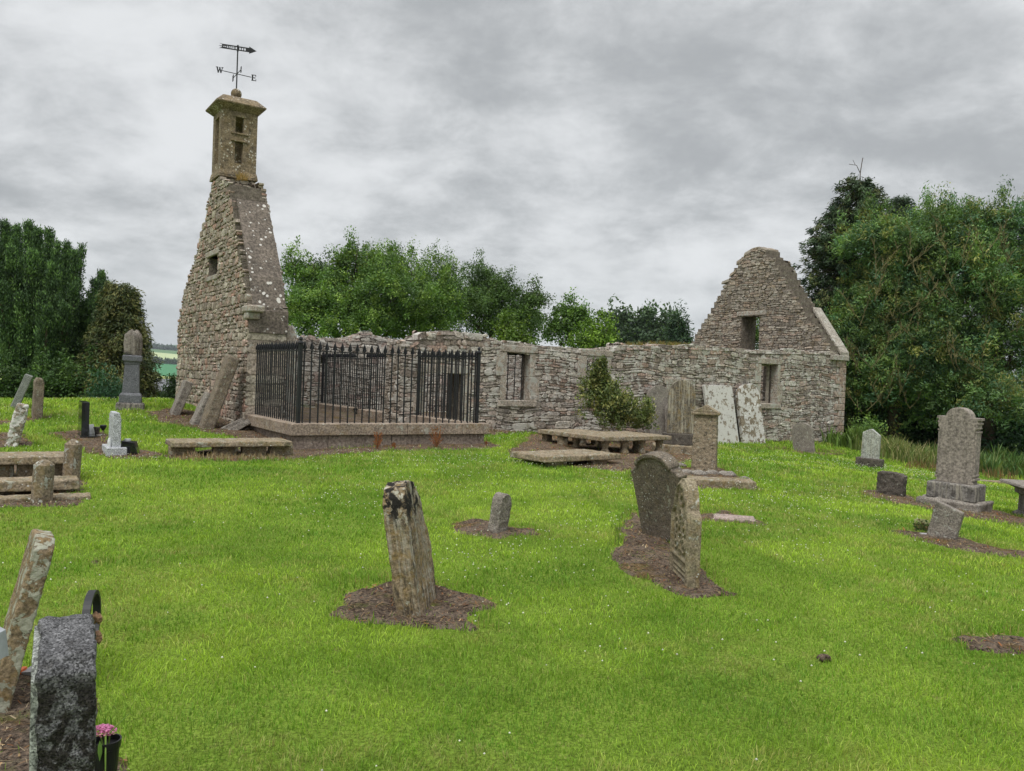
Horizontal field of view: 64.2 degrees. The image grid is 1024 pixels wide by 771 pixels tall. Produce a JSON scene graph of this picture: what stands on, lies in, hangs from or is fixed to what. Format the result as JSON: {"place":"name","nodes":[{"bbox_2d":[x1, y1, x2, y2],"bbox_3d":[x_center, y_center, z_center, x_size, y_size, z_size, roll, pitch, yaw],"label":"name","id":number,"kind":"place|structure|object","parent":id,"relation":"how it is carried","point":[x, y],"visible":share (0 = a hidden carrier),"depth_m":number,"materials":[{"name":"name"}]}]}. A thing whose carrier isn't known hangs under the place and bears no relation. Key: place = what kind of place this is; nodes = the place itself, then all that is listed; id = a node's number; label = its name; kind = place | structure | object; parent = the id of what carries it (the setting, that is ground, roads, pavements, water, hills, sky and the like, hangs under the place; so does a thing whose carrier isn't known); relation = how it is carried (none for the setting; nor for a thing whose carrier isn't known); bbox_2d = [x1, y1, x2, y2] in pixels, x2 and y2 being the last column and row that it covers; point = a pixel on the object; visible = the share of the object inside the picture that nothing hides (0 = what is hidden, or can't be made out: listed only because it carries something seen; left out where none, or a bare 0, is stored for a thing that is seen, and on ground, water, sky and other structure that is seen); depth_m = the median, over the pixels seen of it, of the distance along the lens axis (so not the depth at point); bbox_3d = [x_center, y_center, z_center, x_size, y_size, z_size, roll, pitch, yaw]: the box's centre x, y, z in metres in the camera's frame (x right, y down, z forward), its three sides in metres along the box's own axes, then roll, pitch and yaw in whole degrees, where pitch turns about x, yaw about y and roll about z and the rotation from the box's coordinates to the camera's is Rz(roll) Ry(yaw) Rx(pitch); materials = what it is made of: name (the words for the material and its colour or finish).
{"place":"outdoors","nodes":[
{"label":"outdoors","id":0,"kind":"place"},
{"bbox_2d":[295,406,380,421],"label":"enclosure floor","id":1,"kind":"structure","parent":0,"point":[328,415],"depth_m":20.04,"materials":[{"name":"soil"}]},
{"bbox_2d":[0,345,1023,770],"bbox_3d":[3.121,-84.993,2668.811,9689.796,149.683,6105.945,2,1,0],"label":"ground","id":2,"kind":"structure","parent":0,"point":[368,735],"depth_m":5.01,"materials":[{"name":"plant"}]},
{"bbox_2d":[4,403,28,446],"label":"headstone","id":3,"kind":"object","parent":2,"relation":"on","point":[17,423],"visible":0.88,"depth_m":12.81,"materials":[{"name":"white stone"}]},
{"bbox_2d":[11,374,32,407],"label":"headstone","id":4,"kind":"object","parent":2,"relation":"on","point":[23,388],"visible":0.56,"depth_m":18.06,"materials":[{"name":"grey stone"}]},
{"bbox_2d":[0,529,54,712],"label":"headstone","id":5,"kind":"object","parent":2,"relation":"on","point":[26,596],"visible":0.93,"depth_m":3.71,"materials":[{"name":"stone"}]},
{"bbox_2d":[0,451,63,476],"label":"table tomb","id":6,"kind":"object","parent":2,"relation":"on","point":[24,462],"visible":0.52,"depth_m":9.85,"materials":[{"name":"stone"}]},
{"bbox_2d":[31,377,43,418],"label":"headstone","id":7,"kind":"object","parent":2,"relation":"on","point":[37,399],"visible":0.84,"depth_m":16.45,"materials":[{"name":"brown stone"}]},
{"bbox_2d":[0,475,79,494],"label":"ledger slab","id":8,"kind":"structure","parent":2,"relation":"on","point":[12,485],"depth_m":9.13,"materials":[{"name":"stone"}]},
{"bbox_2d":[30,459,54,502],"bbox_3d":[-5.004,1.117,8.696,0.202,0.668,0.200,4,0,-10],"label":"stone post","id":9,"kind":"object","parent":2,"relation":"on","point":[42,480],"visible":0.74,"depth_m":8.62,"materials":[{"name":"stone"}]},
{"bbox_2d":[0,465,86,507],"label":"soil patch","id":10,"kind":"object","parent":2,"relation":"on","point":[62,503],"visible":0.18,"depth_m":8.63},
{"bbox_2d":[0,218,89,396],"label":"irish yew","id":11,"kind":"object","parent":2,"relation":"on","point":[41,285],"visible":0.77,"depth_m":24.58,"materials":[{"name":"green plant"}]},
{"bbox_2d":[0,492,90,502],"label":"ledger slab","id":12,"kind":"structure","parent":2,"relation":"on","point":[27,498],"depth_m":8.81,"materials":[{"name":"stone"}]},
{"bbox_2d":[0,287,121,398],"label":"laurel hedge","id":13,"kind":"object","parent":2,"relation":"on","point":[60,382],"visible":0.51,"depth_m":23.78,"materials":[{"name":"green plant"}]},
{"bbox_2d":[29,613,96,770],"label":"granite headstone","id":14,"kind":"object","parent":2,"relation":"on","point":[63,707],"visible":1,"depth_m":2.07,"materials":[{"name":"stone"}]},
{"bbox_2d":[0,675,126,770],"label":"soil patch","id":15,"kind":"object","parent":2,"relation":"on","point":[19,763],"visible":0.27,"depth_m":3.47,"materials":[{"name":"soil"}]},
{"bbox_2d":[0,627,8,658],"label":"headstone","id":16,"kind":"object","parent":15,"relation":"on","point":[4,652],"visible":1,"depth_m":3.22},
{"bbox_2d":[94,712,130,770],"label":"flower pot","id":17,"kind":"object","parent":15,"relation":"on","point":[108,742],"visible":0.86,"depth_m":2.99,"materials":[{"name":"black plastic"}]},
{"bbox_2d":[62,439,81,479],"bbox_3d":[-5.391,1.015,9.995,0.194,0.724,0.192,4,0,-10],"label":"stone post","id":18,"kind":"object","parent":2,"relation":"on","point":[72,456],"visible":0.59,"depth_m":9.92,"materials":[{"name":"stone"}]},
{"bbox_2d":[77,401,97,437],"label":"headstone","id":19,"kind":"object","parent":2,"relation":"on","point":[83,419],"visible":0.75,"depth_m":13.99,"materials":[{"name":"black stone"}]},
{"bbox_2d":[82,590,102,643],"bbox_3d":[-1.521,1.131,2.968,0.060,0.773,0.210,2,1,-16],"label":"wreath ring","id":20,"kind":"object","parent":2,"relation":"on","point":[93,597],"visible":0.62,"depth_m":2.93,"materials":[{"name":"black metal"}]},
{"bbox_2d":[85,268,112,341],"bbox_3d":[-13.313,-1.666,26.498,1.087,4.525,2.085,2,1,-30],"label":"irish yew","id":21,"kind":"object","parent":2,"relation":"on","point":[98,281],"visible":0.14,"depth_m":26.11,"materials":[{"name":"green plant"}]},
{"bbox_2d":[77,361,122,398],"bbox_3d":[-11.246,0.063,22.808,1.575,1.702,1.308,3,1,32],"label":"juniper bush","id":22,"kind":"object","parent":2,"relation":"on","point":[107,392],"visible":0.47,"depth_m":22.59,"materials":[{"name":"green plant"}]},
{"bbox_2d":[50,430,167,458],"bbox_3d":[-6.851,0.955,13.575,3.703,0.193,1.067,3,1,44],"label":"soil patch","id":23,"kind":"object","parent":2,"relation":"on","point":[85,441],"visible":0.53,"depth_m":13.35,"materials":[{"name":"soil"}]},
{"bbox_2d":[102,411,126,455],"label":"headstone","id":24,"kind":"object","parent":2,"relation":"on","point":[113,446],"visible":0.81,"depth_m":12.47,"materials":[{"name":"stone"}]},
{"bbox_2d":[71,279,164,398],"bbox_3d":[-12.049,-0.978,25.034,3.172,4.536,3.301,2,1,0],"label":"drooping conifer","id":25,"kind":"object","parent":2,"relation":"on","point":[120,316],"visible":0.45,"depth_m":24.55,"materials":[{"name":"green plant"}]},
{"bbox_2d":[115,329,144,409],"bbox_3d":[-8.786,-0.309,18.867,0.603,1.979,0.483,3,0,-22],"label":"urn monument","id":26,"kind":"object","parent":2,"relation":"on","point":[130,395],"visible":0.95,"depth_m":18.75,"materials":[{"name":"stone"}]},
{"bbox_2d":[121,439,139,454],"bbox_3d":[-5.922,0.974,12.696,0.262,0.293,0.200,2,1,-14],"label":"memorial plaque","id":27,"kind":"object","parent":2,"relation":"on","point":[132,447],"visible":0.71,"depth_m":12.61,"materials":[{"name":"black stone"}]},
{"bbox_2d":[150,373,176,398],"bbox_3d":[-10.328,0.228,24.530,0.967,1.312,0.931,2,1,0],"label":"sapling","id":28,"kind":"object","parent":2,"relation":"on","point":[170,390],"visible":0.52,"depth_m":24.43,"materials":[{"name":"green plant"}]},
{"bbox_2d":[170,380,192,414],"bbox_3d":[-7.520,0.336,18.502,0.200,0.931,0.616,24,-10,-26],"label":"leaning slab","id":29,"kind":"object","parent":2,"relation":"on","point":[181,397],"depth_m":18.26,"materials":[{"name":"grey stone"}]},
{"bbox_2d":[189,392,209,424],"bbox_3d":[-6.489,0.542,17.006,0.173,0.845,0.564,29,-12,-26],"label":"leaning slab","id":30,"kind":"object","parent":2,"relation":"on","point":[197,414],"depth_m":16.78,"materials":[{"name":"grey stone"}]},
{"bbox_2d":[146,408,268,437],"bbox_3d":[-6.255,0.819,17.111,6.109,0.370,1.926,3,1,41],"label":"soil patch","id":31,"kind":"object","parent":2,"relation":"on","point":[247,434],"visible":0.41,"depth_m":16.99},
{"bbox_2d":[199,355,239,428],"bbox_3d":[-5.956,0.197,16.548,0.256,1.662,0.569,22,-9,-27],"label":"leaning slab","id":32,"kind":"object","parent":2,"relation":"on","point":[219,392],"depth_m":16.33,"materials":[{"name":"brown stone"}]},
{"bbox_2d":[165,437,292,455],"bbox_3d":[-4.612,1.111,13.388,1.939,0.462,0.763,2,1,-30],"label":"table tomb","id":33,"kind":"object","parent":2,"relation":"on","point":[230,446],"visible":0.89,"depth_m":13.19,"materials":[{"name":"stone"}]},
{"bbox_2d":[175,449,288,461],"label":"straw tufts","id":34,"kind":"object","parent":2,"relation":"on","point":[228,457],"visible":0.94,"depth_m":12.73,"materials":[{"name":"beige plant"}]},
{"bbox_2d":[284,325,296,419],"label":"stone pillar","id":35,"kind":"structure","parent":2,"relation":"on","point":[291,336],"depth_m":17.41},
{"bbox_2d":[168,442,500,460],"bbox_3d":[-3.168,1.137,15.233,6.952,0.129,2.688,2,1,-41],"label":"soil patch","id":36,"kind":"object","parent":2,"relation":"on","point":[310,452],"visible":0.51,"depth_m":14.53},
{"bbox_2d":[245,403,488,449],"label":"enclosure plinth","id":37,"kind":"structure","parent":2,"relation":"on","point":[312,435],"depth_m":15.42,"materials":[{"name":"stone"}]},
{"bbox_2d":[321,352,386,409],"bbox_3d":[-4.124,-0.166,21.741,0.120,1.490,5.280,2,1,-33],"label":"iron railing","id":38,"kind":"object","parent":37,"relation":"on","point":[353,356],"visible":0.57,"depth_m":22.43,"materials":[{"name":"metal"}]},
{"bbox_2d":[353,358,366,413],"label":"iron gate","id":39,"kind":"structure","parent":38,"relation":"attached to","point":[361,383],"depth_m":21.59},
{"bbox_2d":[255,336,481,422],"bbox_3d":[-2.970,-0.097,16.672,3.820,1.550,2.780,2,1,-33],"label":"iron railing","id":40,"kind":"object","parent":37,"relation":"on","point":[273,402],"visible":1,"depth_m":15.80,"materials":[{"name":"metal"}]},
{"bbox_2d":[280,225,473,339],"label":"oak tree","id":41,"kind":"object","parent":2,"relation":"on","point":[326,298],"visible":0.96,"depth_m":42.16,"materials":[{"name":"green plant"}]},
{"bbox_2d":[382,480,436,617],"bbox_3d":[-0.676,1.166,5.498,0.170,1.076,0.518,-7,-1,8],"label":"headstone","id":42,"kind":"object","parent":2,"relation":"on","point":[411,563],"visible":0.76,"depth_m":5.26,"materials":[{"name":"stone"}]},
{"bbox_2d":[329,581,496,630],"bbox_3d":[-0.643,1.481,5.587,1.120,0.059,1.100,2,1,0],"label":"soil patch","id":43,"kind":"object","parent":2,"relation":"on","point":[387,606],"visible":0.64,"depth_m":5.41,"materials":[{"name":"soil"}]},
{"bbox_2d":[362,237,468,338],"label":"beech tree","id":44,"kind":"object","parent":2,"relation":"on","point":[436,273],"visible":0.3,"depth_m":49.10,"materials":[{"name":"green plant"}]},
{"bbox_2d":[452,519,540,538],"bbox_3d":[-0.217,1.447,8.238,1.133,0.044,0.814,3,1,43],"label":"soil patch","id":45,"kind":"object","parent":2,"relation":"on","point":[469,529],"visible":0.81,"depth_m":8.17,"materials":[{"name":"soil"}]},
{"bbox_2d":[487,492,511,532],"bbox_3d":[-0.126,1.338,8.091,0.144,0.560,0.169,11,4,42],"label":"grave marker","id":46,"kind":"object","parent":45,"relation":"on","point":[501,505],"visible":0.73,"depth_m":8.04,"materials":[{"name":"grey stone"}]},
{"bbox_2d":[449,247,556,343],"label":"beech tree","id":47,"kind":"object","parent":2,"relation":"on","point":[495,294],"visible":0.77,"depth_m":46.19,"materials":[{"name":"green plant"}]},
{"bbox_2d":[175,89,848,442],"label":"ruined church","id":48,"kind":"structure","parent":2,"relation":"on","point":[792,369],"depth_m":21.11,"materials":[{"name":"stone"}]},
{"bbox_2d":[216,43,255,88],"bbox_3d":[-6.583,-7.609,19.546,0.744,1.105,0.648,2,1,11],"label":"weather vane","id":49,"kind":"object","parent":48,"relation":"on","point":[250,50],"visible":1,"depth_m":19.54,"materials":[{"name":"black metal"}]},
{"bbox_2d":[413,364,472,420],"bbox_3d":[-1.814,0.318,19.576,1.567,1.629,0.760,2,1,-33],"label":"door frame","id":50,"kind":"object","parent":48,"relation":"in","point":[414,402],"depth_m":19.32,"materials":[{"name":"stone"}]},
{"bbox_2d":[496,345,539,406],"bbox_3d":[0.066,-0.237,20.553,1.312,1.524,0.400,2,1,-33],"label":"window","id":51,"kind":"structure","parent":48,"relation":"in","point":[531,386],"depth_m":20.51,"materials":[{"name":"stone"}]},
{"bbox_2d":[577,349,613,406],"bbox_3d":[2.164,-0.196,21.934,1.281,1.523,0.400,2,1,-33],"label":"window","id":52,"kind":"structure","parent":48,"relation":"in","point":[583,362],"depth_m":21.58,"materials":[{"name":"stone"}]},
{"bbox_2d":[755,358,782,408],"bbox_3d":[7.983,-0.063,25.773,1.304,1.568,0.420,2,1,-33],"label":"window","id":53,"kind":"structure","parent":48,"relation":"in","point":[773,404],"depth_m":25.87,"materials":[{"name":"stone"}]},
{"bbox_2d":[0,407,1023,770],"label":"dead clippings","id":54,"kind":"object","parent":2,"relation":"on","point":[516,529],"visible":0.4,"depth_m":12.23,"materials":[{"name":"plant"}]},
{"bbox_2d":[1,397,1023,770],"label":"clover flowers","id":55,"kind":"object","parent":2,"relation":"on","point":[555,517],"visible":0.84,"depth_m":10.44,"materials":[{"name":"white plant"}]},
{"bbox_2d":[491,307,537,344],"bbox_3d":[-0.011,-0.702,39.931,2.507,6.178,2.176,2,1,0],"label":"bush","id":56,"kind":"object","parent":2,"relation":"on","point":[505,331],"visible":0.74,"depth_m":39.66,"materials":[{"name":"green plant"}]},
{"bbox_2d":[510,449,620,466],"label":"ledger slab","id":57,"kind":"structure","parent":2,"relation":"on","point":[553,457],"depth_m":13.81,"materials":[{"name":"stone"}]},
{"bbox_2d":[537,429,597,445],"bbox_3d":[1.307,1.233,17.914,1.257,0.504,0.910,2,1,-36],"label":"table tomb","id":58,"kind":"object","parent":2,"relation":"on","point":[547,434],"visible":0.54,"depth_m":17.70,"materials":[{"name":"stone"}]},
{"bbox_2d":[533,287,605,347],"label":"sycamore tree","id":59,"kind":"object","parent":2,"relation":"on","point":[574,313],"visible":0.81,"depth_m":47.47,"materials":[{"name":"green plant"}]},
{"bbox_2d":[559,307,622,348],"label":"bush","id":60,"kind":"object","parent":2,"relation":"on","point":[593,337],"visible":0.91,"depth_m":45.71,"materials":[{"name":"green plant"}]},
{"bbox_2d":[508,434,690,471],"bbox_3d":[2.361,1.395,19.384,4.078,0.306,12.255,2,1,7],"label":"soil patch","id":61,"kind":"object","parent":2,"relation":"on","point":[612,468],"visible":0.23,"depth_m":16.42,"materials":[{"name":"soil"}]},
{"bbox_2d":[573,355,659,430],"bbox_3d":[2.503,0.467,21.301,2.125,2.510,4.925,2,1,0],"label":"holly shrub","id":62,"kind":"object","parent":61,"relation":"on","point":[600,384],"visible":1,"depth_m":19.41,"materials":[{"name":"green plant"}]},
{"bbox_2d":[600,294,629,346],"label":"distant tree","id":63,"kind":"object","parent":2,"relation":"on","point":[616,319],"visible":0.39,"depth_m":148.88,"materials":[{"name":"green plant"}]},
{"bbox_2d":[560,431,671,453],"bbox_3d":[2.155,1.284,17.015,1.958,0.576,1.356,2,1,-36],"label":"table tomb","id":64,"kind":"object","parent":2,"relation":"on","point":[623,438],"visible":0.83,"depth_m":16.69,"materials":[{"name":"stone"}]},
{"bbox_2d":[614,304,641,344],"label":"distant tree","id":65,"kind":"object","parent":2,"relation":"on","point":[627,317],"visible":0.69,"depth_m":148.16,"materials":[{"name":"green plant"}]},
{"bbox_2d":[628,304,658,344],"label":"distant tree","id":66,"kind":"object","parent":2,"relation":"on","point":[639,336],"visible":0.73,"depth_m":148.61,"materials":[{"name":"green plant"}]},
{"bbox_2d":[633,299,666,344],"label":"distant tree","id":67,"kind":"object","parent":2,"relation":"on","point":[652,309],"visible":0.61,"depth_m":148.89,"materials":[{"name":"green plant"}]},
{"bbox_2d":[647,385,667,434],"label":"headstone","id":68,"kind":"object","parent":2,"relation":"on","point":[659,393],"visible":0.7,"depth_m":22.65,"materials":[{"name":"grey stone"}]},
{"bbox_2d":[631,451,686,541],"bbox_3d":[1.462,1.171,7.861,0.145,1.089,0.702,-15,7,-31],"label":"headstone","id":69,"kind":"object","parent":2,"relation":"on","point":[657,476],"visible":0.57,"depth_m":7.84,"materials":[{"name":"grey stone"}]},
{"bbox_2d":[653,302,681,343],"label":"distant tree","id":70,"kind":"object","parent":2,"relation":"on","point":[665,313],"visible":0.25,"depth_m":149.00,"materials":[{"name":"green plant"}]},
{"bbox_2d":[610,512,737,597],"bbox_3d":[1.291,1.507,7.767,0.880,0.090,3.540,2,1,0],"label":"soil patch","id":71,"kind":"object","parent":2,"relation":"on","point":[659,571],"visible":0.72,"depth_m":6.92,"materials":[{"name":"soil"}]},
{"bbox_2d":[669,478,701,587],"bbox_3d":[1.381,1.246,6.526,0.114,1.007,0.585,2,1,-2],"label":"carved headstone","id":72,"kind":"object","parent":71,"relation":"on","point":[685,541],"visible":0.84,"depth_m":6.36,"materials":[{"name":"stone"}]},
{"bbox_2d":[652,380,695,454],"bbox_3d":[3.788,0.811,18.433,1.211,1.882,0.787,2,1,8],"label":"headstone","id":73,"kind":"object","parent":2,"relation":"on","point":[681,405],"visible":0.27,"depth_m":18.29,"materials":[{"name":"stone"}]},
{"bbox_2d":[658,299,694,344],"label":"distant conifer","id":74,"kind":"object","parent":2,"relation":"on","point":[677,329],"visible":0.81,"depth_m":119.12,"materials":[{"name":"green plant"}]},
{"bbox_2d":[631,467,738,488],"bbox_3d":[2.819,1.481,13.576,2.120,0.110,3.120,2,1,0],"label":"soil patch","id":75,"kind":"object","parent":2,"relation":"on","point":[708,475],"visible":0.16,"depth_m":13.39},
{"bbox_2d":[691,405,720,470],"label":"memorial pillar","id":76,"kind":"structure","parent":2,"relation":"on","point":[705,442],"depth_m":13.93,"materials":[{"name":"stone"}]},
{"bbox_2d":[702,385,738,443],"bbox_3d":[6.172,0.929,24.085,1.110,1.959,0.100,-3,-6,-30],"label":"headstone","id":77,"kind":"object","parent":2,"relation":"on","point":[719,398],"visible":0.7,"depth_m":24.09,"materials":[{"name":"white stone"}]},
{"bbox_2d":[687,475,755,489],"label":"ledger slab","id":78,"kind":"structure","parent":2,"relation":"on","point":[747,484],"depth_m":12.25,"materials":[{"name":"stone"}]},
{"bbox_2d":[713,513,754,522],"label":"ledger slab","id":79,"kind":"structure","parent":2,"relation":"on","point":[735,517],"depth_m":9.30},
{"bbox_2d":[701,510,766,524],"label":"soil patch","id":80,"kind":"object","parent":2,"relation":"on","point":[712,515],"visible":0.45,"depth_m":9.39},
{"bbox_2d":[735,384,765,443],"bbox_3d":[7.217,0.922,24.743,0.920,1.950,0.140,-2,-7,-30],"label":"headstone","id":81,"kind":"object","parent":2,"relation":"on","point":[749,413],"visible":0.8,"depth_m":24.66,"materials":[{"name":"white stone"}]},
{"bbox_2d":[792,423,814,452],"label":"headstone","id":82,"kind":"object","parent":2,"relation":"on","point":[802,436],"visible":0.81,"depth_m":23.63,"materials":[{"name":"grey stone"}]},
{"bbox_2d":[819,424,888,449],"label":"nettles","id":83,"kind":"object","parent":2,"relation":"on","point":[838,439],"visible":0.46,"depth_m":26.02,"materials":[{"name":"green plant"}]},
{"bbox_2d":[790,158,921,440],"bbox_3d":[14.564,-3.572,35.252,7.808,12.931,7.592,2,1,0],"label":"spruce tree","id":84,"kind":"object","parent":2,"relation":"on","point":[817,253],"visible":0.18,"depth_m":34.49,"materials":[{"name":"green plant"}]},
{"bbox_2d":[834,407,890,440],"bbox_3d":[11.689,1.514,27.177,1.812,1.742,1.772,2,1,0],"label":"nettle clump","id":85,"kind":"object","parent":2,"relation":"on","point":[874,425],"visible":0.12,"depth_m":26.92,"materials":[{"name":"green plant"}]},
{"bbox_2d":[855,429,884,469],"bbox_3d":[9.064,1.691,20.626,0.626,1.191,0.318,5,3,42],"label":"headstone","id":86,"kind":"object","parent":2,"relation":"on","point":[871,445],"visible":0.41,"depth_m":20.55,"materials":[{"name":"stone"}]},
{"bbox_2d":[845,370,951,436],"bbox_3d":[15.270,0.548,32.365,5.867,4.557,3.869,2,1,17],"label":"undergrowth bush","id":87,"kind":"object","parent":2,"relation":"on","point":[907,412],"visible":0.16,"depth_m":31.64,"materials":[{"name":"green plant"}]},
{"bbox_2d":[863,490,933,506],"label":"soil patch","id":88,"kind":"object","parent":2,"relation":"on","point":[905,500],"visible":0.6,"depth_m":12.95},
{"bbox_2d":[876,471,907,496],"bbox_3d":[6.251,1.725,13.456,0.181,0.609,0.442,2,3,-42],"label":"grave marker","id":89,"kind":"object","parent":88,"relation":"on","point":[891,483],"visible":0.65,"depth_m":13.38,"materials":[{"name":"stone"}]},
{"bbox_2d":[886,193,921,292],"bbox_3d":[17.860,-2.722,37.876,6.225,12.375,6.732,2,1,0],"label":"spruce tree","id":90,"kind":"object","parent":2,"relation":"on","point":[903,201],"visible":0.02,"depth_m":37.60,"materials":[{"name":"green plant"}]},
{"bbox_2d":[824,180,1000,441],"bbox_3d":[15.258,-2.701,31.252,6.893,10.993,6.333,2,1,0],"label":"rowan tree","id":91,"kind":"object","parent":2,"relation":"on","point":[882,235],"visible":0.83,"depth_m":30.82,"materials":[{"name":"green plant"}]},
{"bbox_2d":[842,384,1023,458],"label":"undergrowth bush","id":92,"kind":"object","parent":2,"relation":"on","point":[1016,442],"visible":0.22,"depth_m":30.24,"materials":[{"name":"green plant"}]},
{"bbox_2d":[915,407,993,512],"bbox_3d":[6.868,1.276,12.582,0.856,1.876,0.904,1,2,-44],"label":"headstone","id":93,"kind":"object","parent":2,"relation":"on","point":[954,484],"visible":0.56,"depth_m":12.44,"materials":[{"name":"stone"}]},
{"bbox_2d":[891,530,1023,557],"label":"soil patch","id":94,"kind":"object","parent":2,"relation":"on","point":[946,541],"visible":0.79,"depth_m":8.67,"materials":[{"name":"soil"}]},
{"bbox_2d":[913,519,930,533],"bbox_3d":[4.600,1.582,9.154,0.209,0.182,0.136,2,1,0],"label":"flower posy","id":95,"kind":"object","parent":94,"relation":"on","point":[918,526],"visible":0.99,"depth_m":9.14,"materials":[{"name":"green plant"}]},
{"bbox_2d":[926,500,963,539],"bbox_3d":[4.767,1.572,8.998,0.296,0.545,0.097,19,12,43],"label":"grave marker","id":96,"kind":"object","parent":94,"relation":"on","point":[946,520],"visible":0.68,"depth_m":8.96,"materials":[{"name":"grey stone"}]},
{"bbox_2d":[896,174,1023,454],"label":"rowan tree","id":97,"kind":"object","parent":2,"relation":"on","point":[987,244],"visible":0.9,"depth_m":29.29,"materials":[{"name":"green plant"}]},
{"bbox_2d":[903,458,1018,479],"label":"dock stems","id":98,"kind":"object","parent":2,"relation":"on","point":[994,474],"visible":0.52,"depth_m":23.31,"materials":[{"name":"brown plant"}]},
{"bbox_2d":[921,507,1023,526],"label":"soil patch","id":99,"kind":"object","parent":2,"relation":"on","point":[996,516],"visible":0.48,"depth_m":11.67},
{"bbox_2d":[933,442,1023,478],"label":"weeds","id":100,"kind":"object","parent":2,"relation":"on","point":[998,459],"visible":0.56,"depth_m":24.48,"materials":[{"name":"green plant"}]},
{"bbox_2d":[952,635,1023,654],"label":"soil patch","id":101,"kind":"object","parent":2,"relation":"on","point":[994,645],"visible":0.91,"depth_m":5.18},
{"bbox_2d":[999,479,1023,515],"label":"pedestal tomb","id":102,"kind":"object","parent":2,"relation":"on","point":[1018,485],"visible":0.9,"depth_m":12.34,"materials":[{"name":"stone"}]},
{"bbox_2d":[0,0,1023,370],"label":"sky","id":103,"kind":"structure","parent":0,"point":[634,151],"materials":[{"name":"grey"}]},
{"bbox_2d":[849,426,937,468],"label":"tall grass","id":104,"kind":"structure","parent":0,"point":[898,449],"depth_m":24.24,"materials":[{"name":"green plant"}]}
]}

